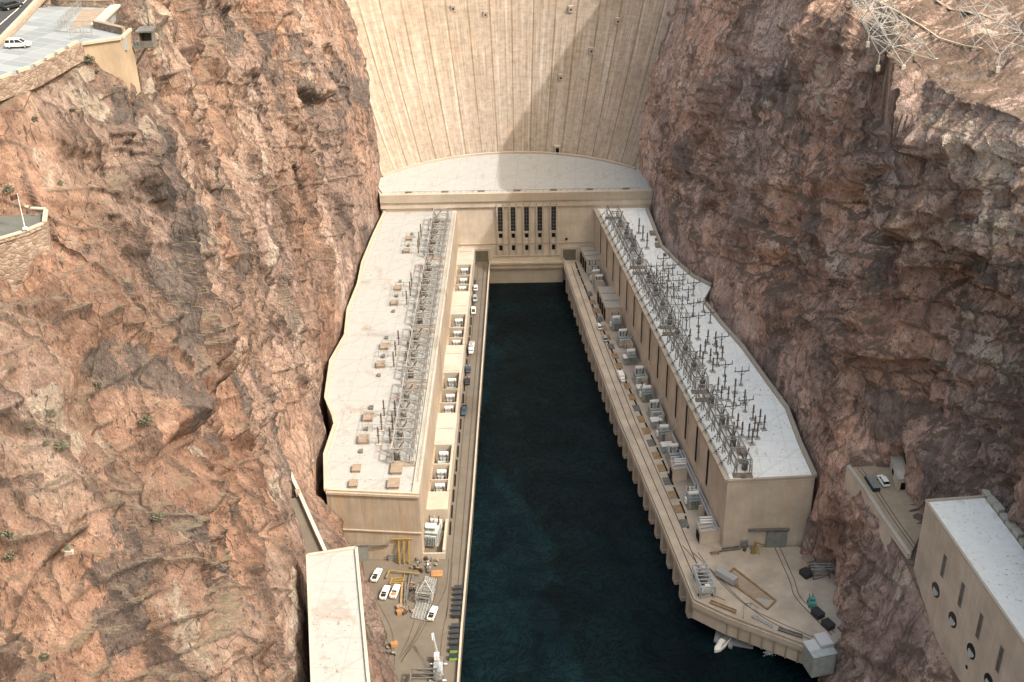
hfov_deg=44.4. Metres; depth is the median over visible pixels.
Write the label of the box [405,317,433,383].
switch gantry
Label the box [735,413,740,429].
insulator post
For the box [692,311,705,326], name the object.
bus support
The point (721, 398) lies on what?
insulator post
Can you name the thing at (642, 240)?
insulator post
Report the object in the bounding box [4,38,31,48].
suv
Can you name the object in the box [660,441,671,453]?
cooler bank
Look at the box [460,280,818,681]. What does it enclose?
river
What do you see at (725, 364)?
bus support
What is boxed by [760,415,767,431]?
insulator post
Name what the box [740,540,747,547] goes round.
service door
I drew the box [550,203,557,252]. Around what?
window
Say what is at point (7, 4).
suv
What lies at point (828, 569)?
pipe rack
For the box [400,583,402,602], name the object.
steel beam
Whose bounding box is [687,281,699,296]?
bus support
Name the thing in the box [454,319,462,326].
transformer
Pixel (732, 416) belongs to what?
bus support
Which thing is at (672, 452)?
transformer
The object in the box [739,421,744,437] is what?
insulator post
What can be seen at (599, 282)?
fire wall
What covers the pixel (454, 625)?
waste bin
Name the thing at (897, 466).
control hut
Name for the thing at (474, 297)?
suv
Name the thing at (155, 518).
desert shrub
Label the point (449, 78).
arch dam
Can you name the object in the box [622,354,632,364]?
cooler bank
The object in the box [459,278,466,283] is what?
transformer
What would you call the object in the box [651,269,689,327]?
pipe work
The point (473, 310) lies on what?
pickup truck
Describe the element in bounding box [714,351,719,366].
insulator post
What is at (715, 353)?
insulator post
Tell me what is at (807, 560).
rubble heap
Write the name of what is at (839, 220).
canyon hillside
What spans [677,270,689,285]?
bus support
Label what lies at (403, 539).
lifting frame
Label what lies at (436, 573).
crate
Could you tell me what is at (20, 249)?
lookout
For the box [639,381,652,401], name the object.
transformer
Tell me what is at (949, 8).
footpath
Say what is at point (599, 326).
suv
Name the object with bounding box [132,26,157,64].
shelter
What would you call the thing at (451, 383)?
transformer
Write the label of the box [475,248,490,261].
garage door
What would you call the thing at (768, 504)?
powerhouse wing
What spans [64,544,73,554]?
marker post
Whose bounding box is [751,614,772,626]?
edge frame
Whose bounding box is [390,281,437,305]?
pipe work
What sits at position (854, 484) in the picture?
retaining wall
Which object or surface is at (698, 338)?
insulator post
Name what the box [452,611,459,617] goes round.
waste bin
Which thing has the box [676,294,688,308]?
bus support
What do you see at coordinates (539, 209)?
window
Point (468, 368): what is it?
sedan
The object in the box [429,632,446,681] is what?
mobile crane
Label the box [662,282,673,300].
bus support
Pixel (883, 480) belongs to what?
suv
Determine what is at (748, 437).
insulator post
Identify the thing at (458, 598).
waste bin
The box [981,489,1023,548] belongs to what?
rock kerb
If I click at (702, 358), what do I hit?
insulator post
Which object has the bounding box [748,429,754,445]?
insulator post
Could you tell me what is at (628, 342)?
fire wall
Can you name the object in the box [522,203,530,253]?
window
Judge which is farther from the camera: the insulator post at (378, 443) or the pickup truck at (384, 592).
the insulator post at (378, 443)
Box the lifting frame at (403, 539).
[391,538,412,564]
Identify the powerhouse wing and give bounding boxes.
[323,210,457,560]
[593,207,816,547]
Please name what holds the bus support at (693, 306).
on the powerhouse wing at (768, 504)
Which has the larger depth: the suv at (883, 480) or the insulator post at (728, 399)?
the insulator post at (728, 399)
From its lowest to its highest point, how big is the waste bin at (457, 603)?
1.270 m
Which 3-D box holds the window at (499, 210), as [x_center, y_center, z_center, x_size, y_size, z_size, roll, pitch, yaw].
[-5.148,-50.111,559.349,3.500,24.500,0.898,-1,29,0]
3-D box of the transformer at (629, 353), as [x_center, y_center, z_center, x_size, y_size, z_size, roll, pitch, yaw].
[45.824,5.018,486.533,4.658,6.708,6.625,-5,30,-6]
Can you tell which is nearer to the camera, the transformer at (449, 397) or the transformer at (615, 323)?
the transformer at (449, 397)
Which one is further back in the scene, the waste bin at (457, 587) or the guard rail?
the guard rail
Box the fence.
[57,0,91,39]
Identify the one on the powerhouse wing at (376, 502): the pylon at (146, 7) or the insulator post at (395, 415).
the insulator post at (395, 415)
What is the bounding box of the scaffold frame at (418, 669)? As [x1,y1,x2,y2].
[409,668,437,681]
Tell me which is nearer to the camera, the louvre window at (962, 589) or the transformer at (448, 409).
the louvre window at (962, 589)
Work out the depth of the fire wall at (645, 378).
470.17 m
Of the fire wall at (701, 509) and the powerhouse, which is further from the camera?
the powerhouse
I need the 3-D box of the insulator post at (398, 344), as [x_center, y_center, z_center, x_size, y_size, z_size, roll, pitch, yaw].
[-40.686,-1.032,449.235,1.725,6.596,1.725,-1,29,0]
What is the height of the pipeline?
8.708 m
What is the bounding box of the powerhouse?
[378,151,652,279]
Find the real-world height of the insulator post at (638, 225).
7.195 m
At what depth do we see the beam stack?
376.41 m
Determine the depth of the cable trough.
447.16 m
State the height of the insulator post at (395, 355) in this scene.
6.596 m
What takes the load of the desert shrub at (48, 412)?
on the canyon cliff
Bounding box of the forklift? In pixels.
[807,593,816,607]
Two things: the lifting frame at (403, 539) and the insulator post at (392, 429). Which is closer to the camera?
the lifting frame at (403, 539)
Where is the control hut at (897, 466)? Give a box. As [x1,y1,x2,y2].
[890,456,905,489]
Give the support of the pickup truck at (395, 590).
on the quay at (415, 648)
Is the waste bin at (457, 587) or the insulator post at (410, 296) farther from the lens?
the insulator post at (410, 296)
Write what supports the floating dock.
on the river
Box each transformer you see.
[424,515,443,547]
[434,483,444,490]
[436,469,446,478]
[438,451,449,462]
[444,406,453,412]
[445,394,454,401]
[447,378,457,388]
[452,340,460,344]
[453,331,461,336]
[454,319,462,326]
[458,286,466,290]
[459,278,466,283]
[460,268,468,274]
[587,260,596,275]
[590,266,600,283]
[593,274,604,290]
[609,312,621,330]
[616,328,628,347]
[623,345,636,364]
[632,365,644,385]
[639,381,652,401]
[646,399,660,420]
[655,420,669,441]
[665,443,680,465]
[683,485,699,509]
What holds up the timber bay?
on the quay at (779, 578)
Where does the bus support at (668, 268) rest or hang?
on the powerhouse wing at (768, 504)
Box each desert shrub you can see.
[0,530,17,539]
[3,185,14,192]
[4,548,17,559]
[38,652,50,661]
[42,440,50,445]
[46,409,54,414]
[54,440,68,449]
[83,54,94,62]
[92,381,101,389]
[137,414,152,425]
[150,511,163,522]
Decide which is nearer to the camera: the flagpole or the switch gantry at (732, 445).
the flagpole
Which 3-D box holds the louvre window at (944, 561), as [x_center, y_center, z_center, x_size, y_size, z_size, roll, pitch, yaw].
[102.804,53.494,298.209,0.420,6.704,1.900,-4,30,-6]
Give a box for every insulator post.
[376,427,381,445]
[379,413,384,431]
[382,400,386,417]
[388,427,391,445]
[390,413,395,431]
[391,352,396,368]
[393,400,396,417]
[394,341,398,357]
[396,331,401,346]
[408,281,412,297]
[416,239,420,254]
[636,218,640,233]
[640,226,644,241]
[644,232,648,248]
[695,325,700,340]
[700,351,705,366]
[704,329,710,344]
[707,348,712,363]
[709,357,715,372]
[713,340,718,354]
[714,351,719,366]
[714,377,720,392]
[718,385,724,401]
[719,346,724,360]
[722,374,727,389]
[724,386,730,401]
[730,389,736,405]
[731,378,737,394]
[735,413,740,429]
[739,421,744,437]
[741,389,747,405]
[745,423,751,439]
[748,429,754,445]
[749,404,754,420]
[751,415,756,431]
[753,423,760,439]
[756,409,762,424]
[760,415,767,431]
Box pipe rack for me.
[809,562,834,579]
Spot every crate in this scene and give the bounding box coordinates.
[390,640,397,647]
[396,603,402,608]
[396,608,402,614]
[431,570,442,576]
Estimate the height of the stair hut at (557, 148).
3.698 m
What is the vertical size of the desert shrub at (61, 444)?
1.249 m
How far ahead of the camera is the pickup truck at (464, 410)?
456.46 m
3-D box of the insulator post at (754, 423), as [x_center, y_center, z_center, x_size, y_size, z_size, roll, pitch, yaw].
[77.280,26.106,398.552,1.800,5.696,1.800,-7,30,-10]
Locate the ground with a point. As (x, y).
(90, 15)
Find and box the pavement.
[0,7,127,74]
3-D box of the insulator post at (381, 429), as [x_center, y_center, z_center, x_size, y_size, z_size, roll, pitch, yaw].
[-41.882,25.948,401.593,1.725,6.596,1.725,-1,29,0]
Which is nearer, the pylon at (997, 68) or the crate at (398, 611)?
the pylon at (997, 68)
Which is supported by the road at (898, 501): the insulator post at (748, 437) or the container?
the container
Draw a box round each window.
[496,203,504,253]
[509,203,516,253]
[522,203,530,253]
[536,203,543,252]
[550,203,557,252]
[940,553,947,578]
[957,581,965,608]
[975,611,983,640]
[995,644,1004,674]
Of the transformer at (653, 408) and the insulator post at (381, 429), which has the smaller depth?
the insulator post at (381, 429)
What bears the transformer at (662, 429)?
on the quay at (779, 578)
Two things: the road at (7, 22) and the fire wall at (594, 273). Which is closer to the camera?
the road at (7, 22)
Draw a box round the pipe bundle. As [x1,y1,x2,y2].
[710,546,740,552]
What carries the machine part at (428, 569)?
on the quay at (415, 648)
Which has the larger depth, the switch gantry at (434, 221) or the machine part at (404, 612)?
the switch gantry at (434, 221)
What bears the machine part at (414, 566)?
on the quay at (415, 648)
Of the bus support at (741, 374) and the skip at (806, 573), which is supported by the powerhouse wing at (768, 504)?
the bus support at (741, 374)
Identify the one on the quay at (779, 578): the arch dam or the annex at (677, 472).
the annex at (677, 472)
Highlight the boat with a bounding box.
[714,635,730,652]
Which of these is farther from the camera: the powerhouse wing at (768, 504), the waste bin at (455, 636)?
the powerhouse wing at (768, 504)
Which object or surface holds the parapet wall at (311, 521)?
on the road at (312, 545)
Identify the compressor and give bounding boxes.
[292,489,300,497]
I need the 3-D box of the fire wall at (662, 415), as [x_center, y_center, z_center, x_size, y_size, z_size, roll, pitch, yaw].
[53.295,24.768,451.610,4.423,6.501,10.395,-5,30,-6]
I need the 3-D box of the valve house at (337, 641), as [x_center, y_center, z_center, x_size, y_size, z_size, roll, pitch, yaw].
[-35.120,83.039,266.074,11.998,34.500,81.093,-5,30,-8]
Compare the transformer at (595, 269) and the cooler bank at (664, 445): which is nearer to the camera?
the cooler bank at (664, 445)
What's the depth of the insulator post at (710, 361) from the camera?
436.70 m
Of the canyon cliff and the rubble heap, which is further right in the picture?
the rubble heap
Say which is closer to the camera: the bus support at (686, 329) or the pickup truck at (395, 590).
the pickup truck at (395, 590)
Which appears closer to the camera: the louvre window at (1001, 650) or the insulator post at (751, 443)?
the louvre window at (1001, 650)
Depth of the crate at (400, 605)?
366.00 m
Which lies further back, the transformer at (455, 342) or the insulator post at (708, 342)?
the transformer at (455, 342)
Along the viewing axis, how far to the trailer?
373.16 m
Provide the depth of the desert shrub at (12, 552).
180.19 m
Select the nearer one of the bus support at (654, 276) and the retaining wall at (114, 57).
the retaining wall at (114, 57)
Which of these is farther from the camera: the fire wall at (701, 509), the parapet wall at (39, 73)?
the fire wall at (701, 509)
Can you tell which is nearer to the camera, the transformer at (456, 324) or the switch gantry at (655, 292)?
the switch gantry at (655, 292)
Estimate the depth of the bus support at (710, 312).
460.22 m
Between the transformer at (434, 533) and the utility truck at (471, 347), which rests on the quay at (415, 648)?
the utility truck at (471, 347)
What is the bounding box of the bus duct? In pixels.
[674,449,717,528]
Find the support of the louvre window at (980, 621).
in the valve house at (969, 567)
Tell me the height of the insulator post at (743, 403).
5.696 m
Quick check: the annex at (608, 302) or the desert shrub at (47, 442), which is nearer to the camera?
the desert shrub at (47, 442)
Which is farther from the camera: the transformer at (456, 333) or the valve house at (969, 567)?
the transformer at (456, 333)
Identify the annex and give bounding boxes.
[580,246,600,273]
[597,286,621,321]
[669,459,686,481]
[696,521,720,544]
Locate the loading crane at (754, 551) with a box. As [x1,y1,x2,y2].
[750,542,764,554]
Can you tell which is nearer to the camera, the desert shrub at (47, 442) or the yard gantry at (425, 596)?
the desert shrub at (47, 442)
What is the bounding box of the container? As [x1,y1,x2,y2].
[864,475,880,491]
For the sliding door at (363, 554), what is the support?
in the powerhouse wing at (376, 502)
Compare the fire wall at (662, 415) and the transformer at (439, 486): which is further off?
the fire wall at (662, 415)
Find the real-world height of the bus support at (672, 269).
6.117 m
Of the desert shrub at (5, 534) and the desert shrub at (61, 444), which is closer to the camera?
the desert shrub at (5, 534)
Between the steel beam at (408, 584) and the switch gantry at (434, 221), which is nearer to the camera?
the steel beam at (408, 584)
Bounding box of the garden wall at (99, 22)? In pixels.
[50,0,125,34]
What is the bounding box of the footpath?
[935,0,1002,22]
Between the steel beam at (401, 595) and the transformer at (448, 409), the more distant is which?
the transformer at (448, 409)
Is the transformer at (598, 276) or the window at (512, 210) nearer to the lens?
the transformer at (598, 276)
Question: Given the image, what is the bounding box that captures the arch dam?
[345,0,675,175]
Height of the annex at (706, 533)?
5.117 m
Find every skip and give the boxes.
[799,567,812,579]
[810,606,825,619]
[821,617,835,630]
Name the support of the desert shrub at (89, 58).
on the canyon cliff
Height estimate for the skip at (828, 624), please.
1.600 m
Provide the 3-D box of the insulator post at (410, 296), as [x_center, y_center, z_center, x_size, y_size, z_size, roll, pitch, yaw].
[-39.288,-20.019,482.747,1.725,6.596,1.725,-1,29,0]
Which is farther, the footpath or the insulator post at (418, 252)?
the insulator post at (418, 252)
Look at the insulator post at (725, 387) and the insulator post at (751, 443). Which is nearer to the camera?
the insulator post at (751, 443)
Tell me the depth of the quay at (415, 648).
387.05 m
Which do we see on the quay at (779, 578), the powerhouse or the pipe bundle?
the pipe bundle
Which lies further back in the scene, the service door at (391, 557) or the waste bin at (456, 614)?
the service door at (391, 557)
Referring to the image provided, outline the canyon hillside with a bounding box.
[639,0,1023,681]
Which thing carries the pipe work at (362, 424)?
on the powerhouse wing at (376, 502)
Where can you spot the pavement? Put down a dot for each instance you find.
(39, 29)
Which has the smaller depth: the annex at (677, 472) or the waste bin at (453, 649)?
the waste bin at (453, 649)
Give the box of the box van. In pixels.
[617,370,624,381]
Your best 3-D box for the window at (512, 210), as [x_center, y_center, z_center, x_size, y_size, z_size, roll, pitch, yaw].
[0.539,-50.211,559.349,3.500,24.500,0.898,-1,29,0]
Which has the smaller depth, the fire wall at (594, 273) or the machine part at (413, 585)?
the machine part at (413, 585)
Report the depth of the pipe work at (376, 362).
442.58 m
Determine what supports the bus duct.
on the quay at (779, 578)
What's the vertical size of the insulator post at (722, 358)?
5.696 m
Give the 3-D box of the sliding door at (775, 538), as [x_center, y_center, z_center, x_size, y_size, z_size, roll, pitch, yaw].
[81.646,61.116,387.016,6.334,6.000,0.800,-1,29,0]
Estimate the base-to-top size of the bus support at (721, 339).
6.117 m
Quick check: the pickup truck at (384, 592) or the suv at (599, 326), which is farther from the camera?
the suv at (599, 326)
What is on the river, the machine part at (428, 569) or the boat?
the boat
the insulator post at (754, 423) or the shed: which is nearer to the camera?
the shed
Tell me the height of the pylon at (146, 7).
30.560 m
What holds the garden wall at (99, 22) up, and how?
on the pavement
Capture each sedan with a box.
[465,365,470,372]
[465,377,469,384]
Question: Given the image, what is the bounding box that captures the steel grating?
[411,576,436,620]
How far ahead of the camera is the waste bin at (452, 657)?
347.04 m
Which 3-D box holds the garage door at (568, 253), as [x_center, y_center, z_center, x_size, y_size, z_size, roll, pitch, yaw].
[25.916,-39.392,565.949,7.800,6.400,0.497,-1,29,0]
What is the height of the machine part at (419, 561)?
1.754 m
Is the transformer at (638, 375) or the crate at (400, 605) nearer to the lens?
the crate at (400, 605)
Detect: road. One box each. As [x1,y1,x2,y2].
[0,0,39,34]
[291,484,321,553]
[852,466,921,552]
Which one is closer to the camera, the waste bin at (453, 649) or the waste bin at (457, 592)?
the waste bin at (453, 649)
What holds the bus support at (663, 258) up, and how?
on the powerhouse wing at (768, 504)
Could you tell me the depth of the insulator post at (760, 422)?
402.37 m
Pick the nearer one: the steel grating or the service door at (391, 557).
the steel grating
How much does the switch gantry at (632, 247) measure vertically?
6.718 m
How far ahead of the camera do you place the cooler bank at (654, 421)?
446.28 m
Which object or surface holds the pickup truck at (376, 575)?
on the quay at (415, 648)
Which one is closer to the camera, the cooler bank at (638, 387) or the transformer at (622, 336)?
the cooler bank at (638, 387)
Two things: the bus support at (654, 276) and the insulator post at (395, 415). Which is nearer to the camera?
the insulator post at (395, 415)
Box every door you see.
[357,546,368,560]
[388,554,395,560]
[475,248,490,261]
[561,247,577,260]
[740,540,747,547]
[765,531,787,547]
[900,483,904,489]
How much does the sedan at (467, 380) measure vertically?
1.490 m
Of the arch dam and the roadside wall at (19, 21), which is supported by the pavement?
the roadside wall at (19, 21)
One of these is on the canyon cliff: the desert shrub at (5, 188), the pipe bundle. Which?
the desert shrub at (5, 188)
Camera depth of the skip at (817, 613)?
359.89 m
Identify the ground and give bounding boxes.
[68,9,104,30]
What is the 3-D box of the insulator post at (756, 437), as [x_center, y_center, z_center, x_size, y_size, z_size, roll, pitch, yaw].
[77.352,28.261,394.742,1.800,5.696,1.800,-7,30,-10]
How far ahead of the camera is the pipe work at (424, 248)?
523.34 m
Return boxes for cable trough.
[586,291,689,527]
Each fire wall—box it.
[592,271,599,284]
[595,280,602,294]
[624,334,635,351]
[638,360,647,384]
[659,395,664,423]
[665,426,676,442]
[694,482,704,516]
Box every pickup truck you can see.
[370,568,381,581]
[379,585,389,599]
[389,584,400,597]
[427,606,437,620]
[461,405,466,414]
[471,306,475,313]
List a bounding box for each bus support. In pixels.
[648,270,660,288]
[657,254,669,271]
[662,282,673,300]
[663,266,674,281]
[667,262,678,275]
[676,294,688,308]
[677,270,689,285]
[680,312,693,331]
[682,285,694,300]
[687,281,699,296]
[687,298,700,316]
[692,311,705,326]
[697,297,710,312]
[704,308,717,323]
[715,332,728,348]
[718,360,732,376]
[726,401,740,418]
[734,366,748,386]
[738,395,753,412]
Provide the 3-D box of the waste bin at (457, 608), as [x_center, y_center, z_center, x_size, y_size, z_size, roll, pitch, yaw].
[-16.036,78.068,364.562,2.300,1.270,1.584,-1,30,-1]
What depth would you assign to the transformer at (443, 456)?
423.20 m
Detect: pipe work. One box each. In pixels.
[358,410,410,444]
[375,340,425,367]
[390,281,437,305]
[403,232,442,253]
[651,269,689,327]
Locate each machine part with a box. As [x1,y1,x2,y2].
[385,642,396,654]
[402,604,413,614]
[408,563,420,571]
[409,582,418,591]
[415,556,430,565]
[420,564,430,573]
[426,557,438,565]
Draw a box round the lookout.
[0,205,51,292]
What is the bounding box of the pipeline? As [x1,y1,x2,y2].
[876,0,981,48]
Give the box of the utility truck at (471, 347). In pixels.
[468,340,473,353]
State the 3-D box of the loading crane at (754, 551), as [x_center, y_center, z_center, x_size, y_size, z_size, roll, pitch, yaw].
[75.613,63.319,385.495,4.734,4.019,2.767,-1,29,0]
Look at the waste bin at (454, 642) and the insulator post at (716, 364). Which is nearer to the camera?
the waste bin at (454, 642)
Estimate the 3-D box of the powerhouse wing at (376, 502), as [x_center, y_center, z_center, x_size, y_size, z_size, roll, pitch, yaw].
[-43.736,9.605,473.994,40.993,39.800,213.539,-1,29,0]
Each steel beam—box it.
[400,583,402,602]
[403,578,406,605]
[405,574,410,603]
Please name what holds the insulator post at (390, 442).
on the powerhouse wing at (376, 502)
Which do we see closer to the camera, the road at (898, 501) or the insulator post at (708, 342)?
the road at (898, 501)
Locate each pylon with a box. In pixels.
[134,0,150,25]
[850,0,937,71]
[854,0,898,46]
[954,0,1023,72]
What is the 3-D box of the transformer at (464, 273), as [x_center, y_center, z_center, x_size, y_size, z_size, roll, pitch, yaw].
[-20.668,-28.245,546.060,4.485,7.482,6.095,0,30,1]
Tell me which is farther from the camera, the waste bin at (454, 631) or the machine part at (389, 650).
the waste bin at (454, 631)
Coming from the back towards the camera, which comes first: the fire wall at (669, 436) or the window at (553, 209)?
the window at (553, 209)
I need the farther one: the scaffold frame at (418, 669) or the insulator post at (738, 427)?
the insulator post at (738, 427)
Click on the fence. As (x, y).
(72, 10)
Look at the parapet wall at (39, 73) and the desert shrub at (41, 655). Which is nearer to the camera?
the desert shrub at (41, 655)
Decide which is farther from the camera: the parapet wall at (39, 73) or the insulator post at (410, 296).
the insulator post at (410, 296)
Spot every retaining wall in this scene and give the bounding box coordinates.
[82,28,140,97]
[844,465,916,558]
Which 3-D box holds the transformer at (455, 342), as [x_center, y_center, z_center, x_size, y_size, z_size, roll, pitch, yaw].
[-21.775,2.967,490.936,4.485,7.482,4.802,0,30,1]
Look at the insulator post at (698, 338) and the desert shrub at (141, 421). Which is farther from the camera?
the insulator post at (698, 338)
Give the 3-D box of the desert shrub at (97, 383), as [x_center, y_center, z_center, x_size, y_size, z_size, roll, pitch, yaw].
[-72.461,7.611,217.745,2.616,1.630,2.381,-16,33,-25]
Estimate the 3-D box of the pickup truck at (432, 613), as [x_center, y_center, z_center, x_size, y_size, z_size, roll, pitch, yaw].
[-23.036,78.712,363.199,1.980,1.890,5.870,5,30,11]
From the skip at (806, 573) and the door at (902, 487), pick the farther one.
the skip at (806, 573)
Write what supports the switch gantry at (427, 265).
on the powerhouse wing at (376, 502)
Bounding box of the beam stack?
[389,573,404,584]
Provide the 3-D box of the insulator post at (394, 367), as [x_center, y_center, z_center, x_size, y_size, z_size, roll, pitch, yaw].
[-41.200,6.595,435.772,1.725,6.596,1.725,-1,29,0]
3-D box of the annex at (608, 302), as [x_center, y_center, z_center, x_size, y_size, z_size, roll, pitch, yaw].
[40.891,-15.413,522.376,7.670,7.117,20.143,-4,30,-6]
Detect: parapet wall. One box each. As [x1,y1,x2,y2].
[0,40,84,100]
[291,471,326,550]
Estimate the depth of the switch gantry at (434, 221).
524.52 m
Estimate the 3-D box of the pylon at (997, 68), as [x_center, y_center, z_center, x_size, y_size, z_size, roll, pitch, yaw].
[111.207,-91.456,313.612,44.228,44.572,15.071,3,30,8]
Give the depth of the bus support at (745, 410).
407.51 m
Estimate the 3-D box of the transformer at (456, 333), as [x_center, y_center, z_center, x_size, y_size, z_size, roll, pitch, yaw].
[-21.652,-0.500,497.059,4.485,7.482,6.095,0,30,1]
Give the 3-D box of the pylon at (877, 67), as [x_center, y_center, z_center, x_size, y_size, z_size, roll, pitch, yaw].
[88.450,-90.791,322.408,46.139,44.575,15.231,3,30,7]
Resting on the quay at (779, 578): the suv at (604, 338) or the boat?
the suv at (604, 338)
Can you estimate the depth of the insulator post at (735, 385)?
418.73 m
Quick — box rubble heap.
[801,554,814,568]
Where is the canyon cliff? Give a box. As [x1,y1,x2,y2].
[0,0,397,681]
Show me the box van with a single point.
(621, 374)
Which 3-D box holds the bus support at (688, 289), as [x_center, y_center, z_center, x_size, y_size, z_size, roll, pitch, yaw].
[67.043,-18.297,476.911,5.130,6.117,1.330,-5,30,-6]
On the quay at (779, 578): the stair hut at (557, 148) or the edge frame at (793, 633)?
the edge frame at (793, 633)
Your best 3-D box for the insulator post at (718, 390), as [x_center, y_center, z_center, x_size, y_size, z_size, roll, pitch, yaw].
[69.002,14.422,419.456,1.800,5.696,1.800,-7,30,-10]
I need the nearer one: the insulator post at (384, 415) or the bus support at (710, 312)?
the insulator post at (384, 415)
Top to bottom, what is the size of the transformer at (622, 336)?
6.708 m
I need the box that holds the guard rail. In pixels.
[386,570,419,578]
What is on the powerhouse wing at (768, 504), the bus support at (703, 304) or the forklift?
the bus support at (703, 304)
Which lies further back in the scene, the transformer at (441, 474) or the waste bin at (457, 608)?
the transformer at (441, 474)
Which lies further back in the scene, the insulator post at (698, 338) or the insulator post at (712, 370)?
the insulator post at (698, 338)
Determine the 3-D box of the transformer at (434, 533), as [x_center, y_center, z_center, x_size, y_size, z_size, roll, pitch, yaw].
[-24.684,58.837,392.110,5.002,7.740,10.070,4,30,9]
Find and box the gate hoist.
[692,563,715,598]
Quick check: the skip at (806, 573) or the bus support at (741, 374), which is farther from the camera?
the bus support at (741, 374)
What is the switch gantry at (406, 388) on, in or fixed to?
on the powerhouse wing at (376, 502)
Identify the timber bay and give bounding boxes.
[729,567,775,609]
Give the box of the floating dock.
[714,630,753,648]
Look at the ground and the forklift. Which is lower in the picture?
the forklift
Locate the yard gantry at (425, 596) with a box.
[415,580,435,603]
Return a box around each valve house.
[306,546,369,681]
[914,495,1023,681]
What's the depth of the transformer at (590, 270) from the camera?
552.28 m
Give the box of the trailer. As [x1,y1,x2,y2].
[715,567,738,586]
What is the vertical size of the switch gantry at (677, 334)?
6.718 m
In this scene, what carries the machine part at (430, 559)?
on the quay at (415, 648)
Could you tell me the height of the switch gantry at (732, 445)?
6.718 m
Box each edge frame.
[710,599,736,613]
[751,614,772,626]
[778,627,802,637]
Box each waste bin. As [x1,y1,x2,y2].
[449,654,456,660]
[450,639,458,645]
[450,646,457,652]
[451,623,458,628]
[451,628,458,633]
[451,634,458,639]
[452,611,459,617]
[453,606,460,612]
[454,585,461,589]
[454,590,461,595]
[454,595,461,601]
[454,601,460,605]
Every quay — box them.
[359,260,562,681]
[563,258,841,663]
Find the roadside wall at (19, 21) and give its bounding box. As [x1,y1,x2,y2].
[0,0,45,46]
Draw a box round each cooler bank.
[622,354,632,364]
[636,384,644,394]
[650,416,661,428]
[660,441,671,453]
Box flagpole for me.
[10,193,27,229]
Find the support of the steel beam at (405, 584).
on the quay at (415, 648)
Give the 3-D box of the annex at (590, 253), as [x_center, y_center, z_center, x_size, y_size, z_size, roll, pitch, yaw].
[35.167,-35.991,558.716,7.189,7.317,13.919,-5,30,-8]
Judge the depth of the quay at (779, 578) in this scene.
386.25 m
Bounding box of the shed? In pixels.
[801,632,837,677]
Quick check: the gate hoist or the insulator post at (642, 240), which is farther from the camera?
the insulator post at (642, 240)
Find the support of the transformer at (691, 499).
on the quay at (779, 578)
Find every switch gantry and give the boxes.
[390,372,425,466]
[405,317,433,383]
[414,253,443,327]
[426,208,449,258]
[605,205,644,268]
[632,259,675,328]
[662,319,708,393]
[695,384,752,477]
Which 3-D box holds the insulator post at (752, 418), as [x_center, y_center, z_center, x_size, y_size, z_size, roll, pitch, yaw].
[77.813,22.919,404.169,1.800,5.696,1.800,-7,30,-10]
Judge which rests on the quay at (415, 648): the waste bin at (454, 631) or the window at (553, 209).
the waste bin at (454, 631)
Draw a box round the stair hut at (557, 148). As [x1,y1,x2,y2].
[554,145,559,152]
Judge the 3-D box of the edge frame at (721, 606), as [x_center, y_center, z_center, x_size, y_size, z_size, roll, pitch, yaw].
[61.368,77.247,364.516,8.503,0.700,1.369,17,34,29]
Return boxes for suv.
[0,0,22,10]
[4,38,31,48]
[473,294,476,301]
[596,323,601,329]
[602,335,607,341]
[877,474,889,486]
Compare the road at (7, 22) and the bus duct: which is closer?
the road at (7, 22)
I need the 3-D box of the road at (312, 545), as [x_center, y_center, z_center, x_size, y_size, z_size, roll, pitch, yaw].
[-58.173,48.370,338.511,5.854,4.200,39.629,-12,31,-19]
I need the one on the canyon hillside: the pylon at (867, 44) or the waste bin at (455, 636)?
the pylon at (867, 44)
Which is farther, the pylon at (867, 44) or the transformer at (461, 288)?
the transformer at (461, 288)
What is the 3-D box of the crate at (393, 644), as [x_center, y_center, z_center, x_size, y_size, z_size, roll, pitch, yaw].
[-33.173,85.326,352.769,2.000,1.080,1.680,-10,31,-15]
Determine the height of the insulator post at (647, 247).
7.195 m
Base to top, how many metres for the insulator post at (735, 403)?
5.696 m
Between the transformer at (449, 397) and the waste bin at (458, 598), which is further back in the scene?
the transformer at (449, 397)

